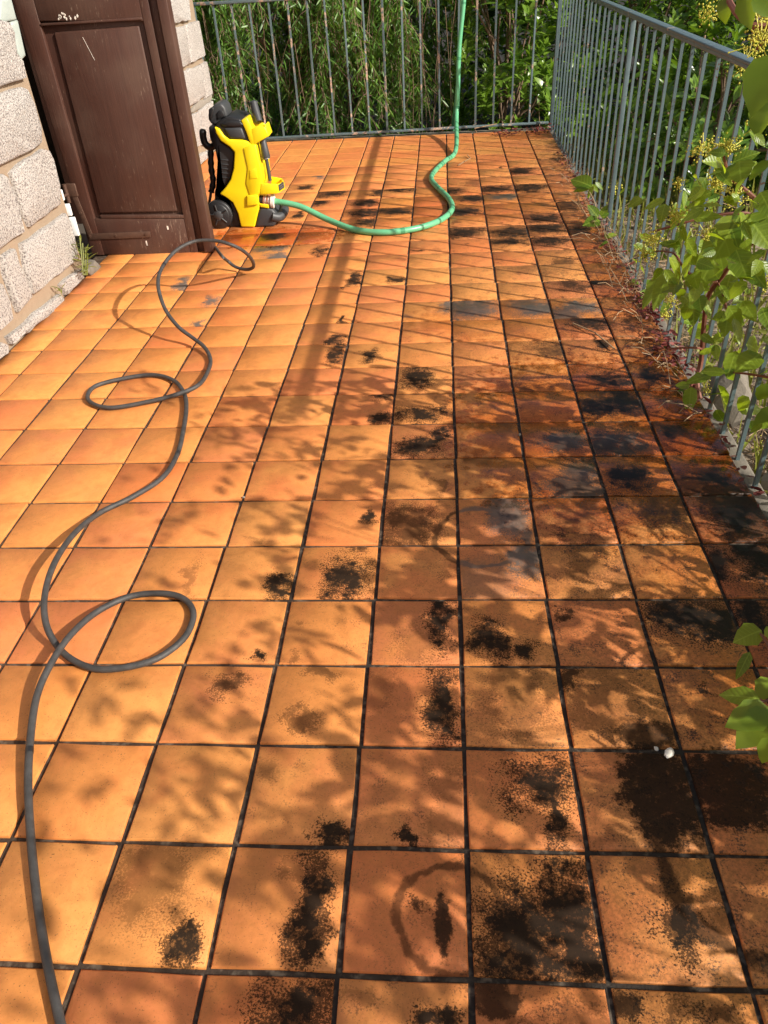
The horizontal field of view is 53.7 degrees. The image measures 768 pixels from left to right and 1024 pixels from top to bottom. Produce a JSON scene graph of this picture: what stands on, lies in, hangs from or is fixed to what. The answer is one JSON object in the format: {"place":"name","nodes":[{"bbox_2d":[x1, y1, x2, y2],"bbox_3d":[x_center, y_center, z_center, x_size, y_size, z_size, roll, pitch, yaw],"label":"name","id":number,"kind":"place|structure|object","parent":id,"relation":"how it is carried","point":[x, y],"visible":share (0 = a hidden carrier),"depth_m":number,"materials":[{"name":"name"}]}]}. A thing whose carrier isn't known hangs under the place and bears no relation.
{"place":"outdoors","nodes":[
{"label":"outdoors","id":0,"kind":"place"},
{"bbox_2d":[0,130,767,1023],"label":"terrace floor","id":1,"kind":"structure","parent":0,"point":[414,698],"depth_m":1.77,"materials":[{"name":"tile"}]},
{"bbox_2d":[71,234,97,274],"bbox_3d":[-1.466,-1.239,3.682,0.137,0.172,0.186,0,37,4],"label":"wall weed","id":2,"kind":"object","parent":1,"relation":"on","point":[84,267],"depth_m":3.69,"materials":[{"name":"green plant"}]},
{"bbox_2d":[14,0,215,254],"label":"wooden door","id":3,"kind":"structure","parent":1,"relation":"on","point":[111,77],"depth_m":3.68,"materials":[{"name":"brown wood"}]},
{"bbox_2d":[24,150,254,1023],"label":"pressure hose","id":4,"kind":"object","parent":1,"relation":"on","point":[49,975],"visible":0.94,"depth_m":1.78,"materials":[{"name":"rubber"}]},
{"bbox_2d":[199,99,288,228],"bbox_3d":[-0.791,-1.952,4.260,0.462,0.638,0.282,0,37,4],"label":"pressure washer","id":5,"kind":"object","parent":1,"relation":"on","point":[239,146],"visible":0.95,"depth_m":4.17,"materials":[{"name":"yellow plastic"}]},
{"bbox_2d":[274,0,465,235],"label":"garden hose","id":6,"kind":"object","parent":1,"relation":"on","point":[395,231],"visible":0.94,"depth_m":4.30,"materials":[{"name":"green rubber"}]},
{"bbox_2d":[266,127,767,520],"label":"kerb","id":7,"kind":"structure","parent":1,"relation":"on","point":[762,500],"depth_m":2.83,"materials":[{"name":"concrete"}]},
{"bbox_2d":[193,0,548,139],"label":"back railing","id":8,"kind":"object","parent":7,"relation":"on","point":[230,2],"visible":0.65,"depth_m":5.89,"materials":[{"name":"metal"}]},
{"bbox_2d":[549,0,767,488],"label":"side railing","id":9,"kind":"object","parent":7,"relation":"on","point":[719,51],"visible":0.75,"depth_m":3.33,"materials":[{"name":"grey metal"}]},
{"bbox_2d":[442,123,718,421],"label":"dry stem litter","id":10,"kind":"object","parent":1,"relation":"on","point":[627,290],"visible":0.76,"depth_m":3.35,"materials":[{"name":"brown plant"}]},
{"bbox_2d":[581,192,608,226],"bbox_3d":[1.116,-1.579,4.068,0.129,0.216,0.266,0,37,4],"label":"edge weed","id":11,"kind":"object","parent":1,"relation":"on","point":[594,212],"visible":0.91,"depth_m":4.01,"materials":[{"name":"green plant"}]},
{"bbox_2d":[599,233,617,247],"bbox_3d":[1.122,-1.353,3.809,0.054,0.099,0.163,18,42,26],"label":"edge weed","id":12,"kind":"object","parent":1,"relation":"on","point":[607,236],"visible":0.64,"depth_m":3.79,"materials":[{"name":"green plant"}]},
{"bbox_2d":[492,123,767,507],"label":"red leaf litter","id":13,"kind":"object","parent":1,"relation":"on","point":[673,360],"visible":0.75,"depth_m":2.88,"materials":[{"name":"brown plant"}]},
{"bbox_2d":[571,168,602,198],"bbox_3d":[1.129,-1.819,4.239,0.119,0.142,0.217,-12,38,-10],"label":"edge weed","id":14,"kind":"object","parent":13,"relation":"on","point":[581,183],"visible":0.99,"depth_m":4.24,"materials":[{"name":"green plant"}]},
{"bbox_2d":[631,279,644,297],"bbox_3d":[1.141,-1.003,3.445,0.115,0.181,0.457,-3,37,0],"label":"edge weed","id":15,"kind":"object","parent":1,"relation":"on","point":[641,291],"visible":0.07,"depth_m":3.23,"materials":[{"name":"green plant"}]},
{"bbox_2d":[664,747,673,757],"bbox_3d":[0.552,0.466,1.469,0.025,0.013,0.018,-19,40,-19],"label":"white chip","id":16,"kind":"object","parent":1,"relation":"on","point":[669,753],"visible":1,"depth_m":1.46,"materials":[{"name":"white stone"}]},
{"bbox_2d":[206,0,767,496],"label":"garden ground","id":17,"kind":"structure","parent":0,"point":[674,318],"depth_m":5.69,"materials":[{"name":"green plant"}]},
{"bbox_2d":[0,0,214,358],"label":"stone wall","id":18,"kind":"structure","parent":17,"relation":"on","point":[42,229],"depth_m":3.34,"materials":[{"name":"beige stone"}]},
{"bbox_2d":[12,2,96,260],"bbox_3d":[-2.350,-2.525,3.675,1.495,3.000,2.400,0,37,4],"label":"door frame","id":19,"kind":"structure","parent":18,"relation":"in","point":[29,72],"depth_m":4.92,"materials":[{"name":"brown wood"}]},
{"bbox_2d":[193,0,513,139],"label":"weeping shrub","id":20,"kind":"object","parent":17,"relation":"on","point":[354,32],"visible":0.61,"depth_m":6.28,"materials":[{"name":"green plant"}]},
{"bbox_2d":[233,0,767,118],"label":"hedge","id":21,"kind":"object","parent":17,"relation":"on","point":[520,28],"visible":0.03,"depth_m":8.17,"materials":[{"name":"green plant"}]},
{"bbox_2d":[434,0,603,142],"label":"laurel shrub","id":22,"kind":"object","parent":17,"relation":"on","point":[542,81],"visible":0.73,"depth_m":6.34,"materials":[{"name":"green plant"}]},
{"bbox_2d":[516,102,539,125],"bbox_3d":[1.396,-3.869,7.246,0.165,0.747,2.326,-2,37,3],"label":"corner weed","id":23,"kind":"object","parent":17,"relation":"on","point":[526,113],"visible":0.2,"depth_m":7.27,"materials":[{"name":"green plant"}]},
{"bbox_2d":[544,0,742,141],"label":"laurel shrub","id":24,"kind":"object","parent":17,"relation":"on","point":[686,17],"visible":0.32,"depth_m":6.51,"materials":[{"name":"green plant"}]},
{"bbox_2d":[561,126,767,493],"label":"ground cover","id":25,"kind":"object","parent":17,"relation":"on","point":[731,349],"visible":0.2,"depth_m":4.63,"materials":[{"name":"green plant"}]},
{"bbox_2d":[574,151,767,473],"bbox_3d":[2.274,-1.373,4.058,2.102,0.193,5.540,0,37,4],"label":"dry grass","id":26,"kind":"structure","parent":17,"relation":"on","point":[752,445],"depth_m":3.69,"materials":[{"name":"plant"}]},
{"bbox_2d":[586,4,767,216],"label":"laurel shrub","id":27,"kind":"object","parent":17,"relation":"on","point":[735,86],"visible":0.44,"depth_m":5.02,"materials":[{"name":"green plant"}]},
{"bbox_2d":[608,0,767,449],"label":"climbing vine","id":28,"kind":"object","parent":17,"relation":"on","point":[724,247],"visible":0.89,"depth_m":1.86,"materials":[{"name":"green plant"}]},
{"bbox_2d":[648,0,767,137],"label":"laurel shrub","id":29,"kind":"object","parent":17,"relation":"on","point":[680,3],"visible":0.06,"depth_m":6.33,"materials":[{"name":"green plant"}]},
{"bbox_2d":[707,368,751,428],"bbox_3d":[1.258,-0.430,2.747,0.172,0.258,0.173,22,44,30],"label":"garden stone","id":30,"kind":"object","parent":17,"relation":"on","point":[736,416],"visible":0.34,"depth_m":2.69,"materials":[{"name":"stone"}]},
{"bbox_2d":[737,33,767,183],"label":"laurel shrub","id":31,"kind":"object","parent":17,"relation":"on","point":[764,132],"visible":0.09,"depth_m":5.11,"materials":[{"name":"green plant"}]},
{"bbox_2d":[759,472,767,493],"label":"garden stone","id":32,"kind":"object","parent":17,"relation":"on","point":[764,482],"visible":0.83,"depth_m":2.40,"materials":[{"name":"grey stone"}]},
{"bbox_3d":[1.518,0.224,0.530,1.247,1.997,3.732,0,37,4],"label":"vine bush","id":33,"kind":"object","parent":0,"visible":0},
{"bbox_2d":[719,623,767,762],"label":"vine shoot","id":34,"kind":"object","parent":33,"relation":"attached to","point":[747,721],"visible":1,"depth_m":1.33,"materials":[{"name":"green plant"}]}
]}

